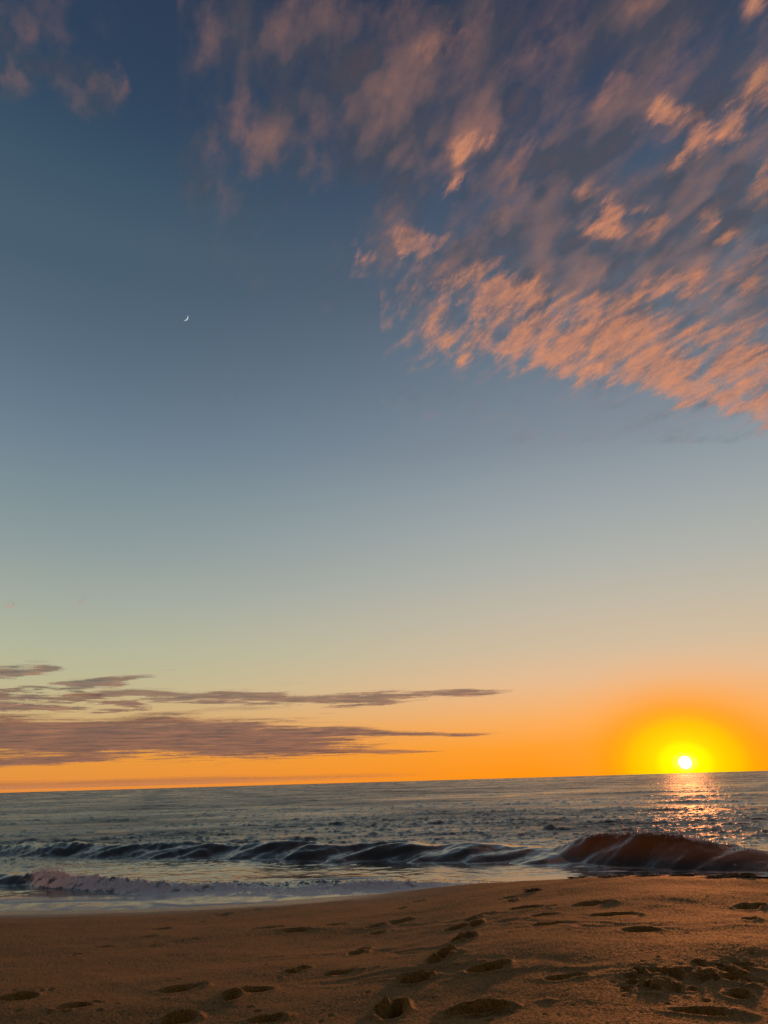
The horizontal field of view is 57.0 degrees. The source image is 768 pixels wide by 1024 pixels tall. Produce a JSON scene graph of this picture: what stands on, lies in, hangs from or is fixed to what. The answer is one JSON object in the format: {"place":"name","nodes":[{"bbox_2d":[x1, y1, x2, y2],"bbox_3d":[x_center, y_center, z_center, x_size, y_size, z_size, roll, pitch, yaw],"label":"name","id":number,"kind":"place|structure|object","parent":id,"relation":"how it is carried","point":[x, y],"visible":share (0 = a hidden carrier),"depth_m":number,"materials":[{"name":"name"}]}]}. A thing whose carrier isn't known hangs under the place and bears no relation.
{"place":"outdoors","nodes":[
{"label":"outdoors","id":0,"kind":"place"},
{"bbox_2d":[0,665,60,678],"bbox_3d":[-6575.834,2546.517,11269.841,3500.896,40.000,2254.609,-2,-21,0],"label":"cloud","id":1,"kind":"structure","parent":0,"point":[21,672],"depth_m":11245.39,"materials":[{"name":"grey"}]},
{"bbox_2d":[0,686,149,712],"bbox_3d":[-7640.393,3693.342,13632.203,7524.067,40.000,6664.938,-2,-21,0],"label":"cloud","id":2,"kind":"structure","parent":0,"point":[76,697],"depth_m":13599.28,"materials":[{"name":"grey"}]},
{"bbox_2d":[50,676,146,687],"bbox_3d":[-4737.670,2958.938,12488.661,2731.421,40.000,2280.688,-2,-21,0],"label":"cloud","id":3,"kind":"structure","parent":0,"point":[102,681],"depth_m":12603.08,"materials":[{"name":"grey"}]},
{"bbox_2d":[0,713,484,765],"bbox_3d":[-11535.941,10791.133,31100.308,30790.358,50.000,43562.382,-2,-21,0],"label":"cloud","id":4,"kind":"structure","parent":0,"point":[84,741],"depth_m":20079.44,"materials":[{"name":"grey"}]},
{"bbox_2d":[94,689,496,707],"bbox_3d":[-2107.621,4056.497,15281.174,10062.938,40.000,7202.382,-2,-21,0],"label":"cloud","id":5,"kind":"structure","parent":0,"point":[221,697],"depth_m":14739.36,"materials":[{"name":"grey"}]},
{"bbox_2d":[299,749,433,753],"bbox_3d":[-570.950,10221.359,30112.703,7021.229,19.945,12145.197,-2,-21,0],"label":"cloud","id":6,"kind":"structure","parent":0,"point":[365,751],"depth_m":29427.02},
{"bbox_2d":[0,875,767,1023],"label":"beach","id":7,"kind":"structure","parent":0,"point":[129,975],"depth_m":6.48,"materials":[{"name":"brown sand"}]},
{"bbox_2d":[0,991,41,1000],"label":"footprint","id":8,"kind":"object","parent":7,"relation":"on","point":[22,995],"visible":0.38,"depth_m":5.74},
{"bbox_2d":[60,952,87,956],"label":"footprint","id":9,"kind":"object","parent":7,"relation":"on","point":[76,954],"visible":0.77,"depth_m":8.40},
{"bbox_2d":[51,1000,104,1008],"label":"footprint","id":10,"kind":"object","parent":7,"relation":"on","point":[75,1004],"visible":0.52,"depth_m":5.30},
{"bbox_2d":[95,945,114,947],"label":"footprint","id":11,"kind":"object","parent":7,"relation":"on","point":[104,946],"visible":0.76,"depth_m":9.22},
{"bbox_2d":[139,934,156,937],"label":"footprint","id":12,"kind":"object","parent":7,"relation":"on","point":[152,935],"visible":0.75,"depth_m":10.08},
{"bbox_2d":[152,927,175,929],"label":"footprint","id":13,"kind":"object","parent":7,"relation":"on","point":[164,928],"visible":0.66,"depth_m":11.61},
{"bbox_2d":[158,1009,203,1023],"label":"footprint","id":14,"kind":"object","parent":7,"relation":"on","point":[182,1016],"visible":0.93,"depth_m":4.88},
{"bbox_2d":[157,980,210,993],"bbox_3d":[-1.625,3.903,5.754,0.443,0.092,0.295,12,-25,-32],"label":"footprint","id":15,"kind":"object","parent":7,"relation":"on","point":[177,988],"visible":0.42,"depth_m":5.82},
{"bbox_2d":[214,912,234,916],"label":"footprint","id":16,"kind":"object","parent":7,"relation":"on","point":[219,915],"visible":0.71,"depth_m":14.01},
{"bbox_2d":[221,986,274,1000],"bbox_3d":[-1.081,3.717,5.441,0.272,0.105,0.555,-16,-25,32],"label":"footprint","id":17,"kind":"object","parent":7,"relation":"on","point":[233,993],"visible":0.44,"depth_m":5.44},
{"bbox_2d":[248,925,285,929],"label":"footprint","id":18,"kind":"object","parent":7,"relation":"on","point":[272,927],"visible":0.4,"depth_m":10.36},
{"bbox_2d":[249,1012,290,1023],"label":"footprint","id":19,"kind":"object","parent":7,"relation":"on","point":[273,1017],"visible":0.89,"depth_m":4.67},
{"bbox_2d":[282,927,310,932],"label":"footprint","id":20,"kind":"object","parent":7,"relation":"on","point":[292,930],"visible":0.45,"depth_m":9.90},
{"bbox_2d":[284,964,310,973],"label":"footprint","id":21,"kind":"object","parent":7,"relation":"on","point":[300,968],"visible":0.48,"depth_m":6.39},
{"bbox_2d":[325,923,345,925],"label":"footprint","id":22,"kind":"object","parent":7,"relation":"on","point":[331,924],"visible":0.64,"depth_m":10.22},
{"bbox_2d":[324,967,361,975],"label":"footprint","id":23,"kind":"object","parent":7,"relation":"on","point":[338,972],"visible":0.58,"depth_m":6.13},
{"bbox_2d":[349,946,371,954],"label":"footprint","id":24,"kind":"object","parent":7,"relation":"on","point":[361,950],"visible":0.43,"depth_m":7.36},
{"bbox_2d":[368,930,385,934],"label":"footprint","id":25,"kind":"object","parent":7,"relation":"on","point":[377,932],"visible":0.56,"depth_m":8.95},
{"bbox_2d":[367,921,390,928],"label":"footprint","id":26,"kind":"object","parent":7,"relation":"on","point":[380,924],"visible":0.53,"depth_m":9.62},
{"bbox_2d":[372,996,411,1019],"bbox_3d":[0.054,3.235,4.543,0.258,0.191,0.493,-2,-21,0],"label":"footprint","id":27,"kind":"object","parent":7,"relation":"on","point":[385,1007],"visible":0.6,"depth_m":4.66},
{"bbox_2d":[388,917,415,924],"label":"footprint","id":28,"kind":"object","parent":7,"relation":"on","point":[393,922],"visible":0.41,"depth_m":9.72},
{"bbox_2d":[398,969,437,983],"bbox_3d":[0.261,3.555,5.365,0.310,0.122,0.337,-2,-21,0],"label":"footprint","id":29,"kind":"object","parent":7,"relation":"on","point":[415,976],"visible":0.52,"depth_m":5.43},
{"bbox_2d":[424,944,459,963],"bbox_3d":[0.509,3.805,6.012,0.267,0.134,0.569,-12,-23,24],"label":"footprint","id":30,"kind":"object","parent":7,"relation":"on","point":[445,953],"visible":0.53,"depth_m":6.06},
{"bbox_2d":[445,919,483,930],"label":"footprint","id":31,"kind":"object","parent":7,"relation":"on","point":[463,925],"visible":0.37,"depth_m":7.80},
{"bbox_2d":[454,930,477,940],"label":"footprint","id":32,"kind":"object","parent":7,"relation":"on","point":[467,934],"visible":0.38,"depth_m":6.88},
{"bbox_2d":[441,998,517,1015],"bbox_3d":[0.569,2.986,4.222,0.457,0.115,0.243,-2,-21,0],"label":"footprint","id":33,"kind":"object","parent":7,"relation":"on","point":[482,1005],"visible":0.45,"depth_m":4.26},
{"bbox_2d":[468,911,496,920],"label":"footprint","id":34,"kind":"object","parent":7,"relation":"on","point":[476,916],"visible":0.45,"depth_m":8.26},
{"bbox_2d":[466,958,511,972],"bbox_3d":[0.786,3.433,5.279,0.372,0.139,0.257,-2,-21,0],"label":"footprint","id":35,"kind":"object","parent":7,"relation":"on","point":[493,965],"visible":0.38,"depth_m":5.36},
{"bbox_2d":[499,894,523,902],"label":"footprint","id":36,"kind":"object","parent":7,"relation":"on","point":[516,896],"visible":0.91,"depth_m":10.09},
{"bbox_2d":[522,888,541,891],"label":"footprints","id":37,"kind":"object","parent":7,"relation":"on","point":[532,889],"visible":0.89,"depth_m":10.46,"materials":[{"name":"brown sand"}]},
{"bbox_2d":[509,903,555,909],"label":"footprint","id":38,"kind":"object","parent":7,"relation":"on","point":[528,906],"visible":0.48,"depth_m":8.47},
{"bbox_2d":[530,912,560,916],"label":"footprint","id":39,"kind":"object","parent":7,"relation":"on","point":[546,914],"visible":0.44,"depth_m":7.76},
{"bbox_2d":[533,920,570,925],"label":"footprint","id":40,"kind":"object","parent":7,"relation":"on","point":[545,923],"visible":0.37,"depth_m":7.07},
{"bbox_2d":[543,972,588,980],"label":"footprint","id":41,"kind":"object","parent":7,"relation":"on","point":[559,977],"visible":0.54,"depth_m":4.78},
{"bbox_2d":[567,876,585,878],"bbox_3d":[3.246,6.043,11.697,0.466,0.039,0.305,-7,-22,14],"label":"seaweed clump","id":42,"kind":"object","parent":7,"relation":"on","point":[576,877],"visible":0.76,"depth_m":11.66,"materials":[{"name":"brown plant"}]},
{"bbox_2d":[571,899,617,906],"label":"footprint","id":43,"kind":"object","parent":7,"relation":"on","point":[589,903],"visible":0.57,"depth_m":8.21},
{"bbox_2d":[587,911,641,916],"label":"footprint","id":44,"kind":"object","parent":7,"relation":"on","point":[606,914],"visible":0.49,"depth_m":7.28},
{"bbox_2d":[604,874,628,877],"bbox_3d":[3.740,5.750,11.169,0.714,0.029,0.360,-2,-21,0],"label":"seaweed clump","id":45,"kind":"object","parent":7,"relation":"on","point":[621,875],"visible":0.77,"depth_m":11.15,"materials":[{"name":"brown plant"}]},
{"bbox_2d":[620,925,662,932],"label":"footprint","id":46,"kind":"object","parent":7,"relation":"on","point":[641,929],"visible":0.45,"depth_m":6.28},
{"bbox_2d":[634,874,663,876],"bbox_3d":[4.151,5.573,10.836,0.608,0.027,0.314,-9,-22,18],"label":"seaweed clump","id":47,"kind":"object","parent":7,"relation":"on","point":[640,875],"visible":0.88,"depth_m":10.86,"materials":[{"name":"brown plant"}]},
{"bbox_2d":[606,961,712,999],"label":"churned sand","id":48,"kind":"structure","parent":7,"relation":"on","point":[673,980],"depth_m":4.48,"materials":[{"name":"brown sand"}]},
{"bbox_2d":[668,873,702,875],"bbox_3d":[4.587,5.491,10.700,0.560,0.036,0.325,-2,-21,0],"label":"seaweed clump","id":49,"kind":"object","parent":7,"relation":"on","point":[686,874],"visible":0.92,"depth_m":10.68,"materials":[{"name":"brown plant"}]},
{"bbox_2d":[665,1006,757,1016],"bbox_3d":[1.769,2.728,3.821,0.471,0.068,0.169,-5,-21,9],"label":"footprint","id":50,"kind":"object","parent":7,"relation":"on","point":[716,1010],"visible":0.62,"depth_m":3.86},
{"bbox_2d":[696,875,730,877],"bbox_3d":[4.789,5.274,10.219,0.559,0.042,0.296,-8,-22,16],"label":"seaweed clump","id":51,"kind":"object","parent":7,"relation":"on","point":[711,876],"visible":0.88,"depth_m":10.21,"materials":[{"name":"brown plant"}]},
{"bbox_2d":[686,956,767,987],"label":"churned sand","id":52,"kind":"structure","parent":7,"relation":"on","point":[729,972],"depth_m":4.63,"materials":[{"name":"brown sand"}]},
{"bbox_2d":[724,987,753,998],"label":"footprint","id":53,"kind":"object","parent":7,"relation":"on","point":[740,993],"visible":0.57,"depth_m":4.20},
{"bbox_2d":[742,916,759,919],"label":"footprint","id":54,"kind":"object","parent":7,"relation":"on","point":[751,918],"visible":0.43,"depth_m":6.67},
{"bbox_2d":[735,902,767,909],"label":"footprint","id":55,"kind":"object","parent":7,"relation":"on","point":[745,906],"visible":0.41,"depth_m":7.55},
{"bbox_2d":[0,771,767,910],"bbox_3d":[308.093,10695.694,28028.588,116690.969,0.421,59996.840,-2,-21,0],"label":"sea","id":56,"kind":"structure","parent":0,"point":[729,807],"depth_m":46.31,"materials":[{"name":"liquid"}]},
{"bbox_2d":[0,864,528,896],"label":"surf wave","id":57,"kind":"object","parent":56,"relation":"on","point":[309,886],"visible":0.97,"depth_m":19.66,"materials":[{"name":"liquid"}]},
{"bbox_2d":[0,840,616,861],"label":"swell wave","id":58,"kind":"object","parent":56,"relation":"on","point":[419,849],"visible":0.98,"depth_m":28.01,"materials":[{"name":"liquid"}]},
{"bbox_2d":[503,828,767,864],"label":"breaking wave","id":59,"kind":"object","parent":56,"relation":"on","point":[649,843],"visible":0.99,"depth_m":22.65,"materials":[{"name":"liquid"}]},
{"bbox_2d":[0,0,767,792],"label":"sky","id":60,"kind":"structure","parent":0,"point":[280,486],"materials":[{"name":"blue"}]},
{"bbox_2d":[397,231,427,257],"bbox_3d":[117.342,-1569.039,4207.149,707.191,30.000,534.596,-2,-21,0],"label":"cloud","id":61,"kind":"structure","parent":0,"point":[404,243],"depth_m":4146.97,"materials":[{"name":"pink"}]},
{"bbox_2d":[450,175,459,187],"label":"cloud","id":62,"kind":"structure","parent":0,"point":[454,183],"depth_m":3529.75,"materials":[{"name":"pink"}]},
{"bbox_2d":[451,131,491,164],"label":"cloud","id":63,"kind":"structure","parent":0,"point":[462,148],"depth_m":3325.40,"materials":[{"name":"pink"}]},
{"bbox_2d":[230,0,767,366],"bbox_3d":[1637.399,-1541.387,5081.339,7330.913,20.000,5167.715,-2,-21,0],"label":"cloud","id":64,"kind":"structure","parent":0,"point":[393,93],"depth_m":3946.30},
{"bbox_2d":[421,266,767,427],"bbox_3d":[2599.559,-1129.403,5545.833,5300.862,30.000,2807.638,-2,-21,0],"label":"cloud","id":65,"kind":"structure","parent":0,"point":[616,337],"depth_m":5230.17,"materials":[{"name":"pink"}]},
{"bbox_2d":[585,200,622,238],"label":"cloud","id":66,"kind":"structure","parent":0,"point":[606,228],"depth_m":3896.42,"materials":[{"name":"pink"}]},
{"bbox_2d":[649,216,666,237],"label":"cloud","id":67,"kind":"structure","parent":0,"point":[660,223],"depth_m":3923.82,"materials":[{"name":"pink"}]},
{"bbox_2d":[648,97,690,122],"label":"cloud","id":68,"kind":"structure","parent":0,"point":[660,109],"depth_m":3191.95,"materials":[{"name":"pink"}]},
{"bbox_2d":[679,756,691,768],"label":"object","id":69,"kind":"object","parent":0,"point":[685,762],"visible":1,"depth_m":33054.09,"materials":[{"name":"white"}]},
{"bbox_2d":[672,122,711,168],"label":"cloud","id":70,"kind":"structure","parent":0,"point":[697,137],"depth_m":3350.51,"materials":[{"name":"pink"}]},
{"bbox_2d":[654,261,730,296],"bbox_3d":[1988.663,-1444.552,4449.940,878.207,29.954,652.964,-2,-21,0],"label":"cloud","id":71,"kind":"structure","parent":0,"point":[697,275],"depth_m":4396.45,"materials":[{"name":"pink"}]},
{"bbox_2d":[702,214,736,242],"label":"cloud","id":72,"kind":"structure","parent":0,"point":[726,237],"depth_m":4013.78,"materials":[{"name":"pink"}]},
{"bbox_2d":[714,107,744,139],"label":"cloud","id":73,"kind":"structure","parent":0,"point":[731,122],"depth_m":3292.66,"materials":[{"name":"pink"}]},
{"bbox_2d":[716,872,767,878],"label":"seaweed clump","id":74,"kind":"object","parent":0,"point":[746,875],"visible":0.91,"depth_m":10.32,"materials":[{"name":"black plant"}]},
{"bbox_2d":[740,276,759,292],"bbox_3d":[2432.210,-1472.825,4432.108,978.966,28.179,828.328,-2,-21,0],"label":"cloud","id":75,"kind":"structure","parent":0,"point":[749,283],"depth_m":4461.13,"materials":[{"name":"pink"}]},
{"bbox_2d":[745,0,759,12],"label":"cloud","id":76,"kind":"structure","parent":0,"point":[752,5],"depth_m":2870.77,"materials":[{"name":"pink"}]},
{"bbox_2d":[744,65,767,99],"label":"cloud","id":77,"kind":"structure","parent":0,"point":[759,76],"depth_m":3088.97,"materials":[{"name":"pink"}]},
{"bbox_2d":[754,164,767,194],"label":"cloud","id":78,"kind":"structure","parent":0,"point":[762,185],"depth_m":3722.48,"materials":[{"name":"pink"}]}
]}

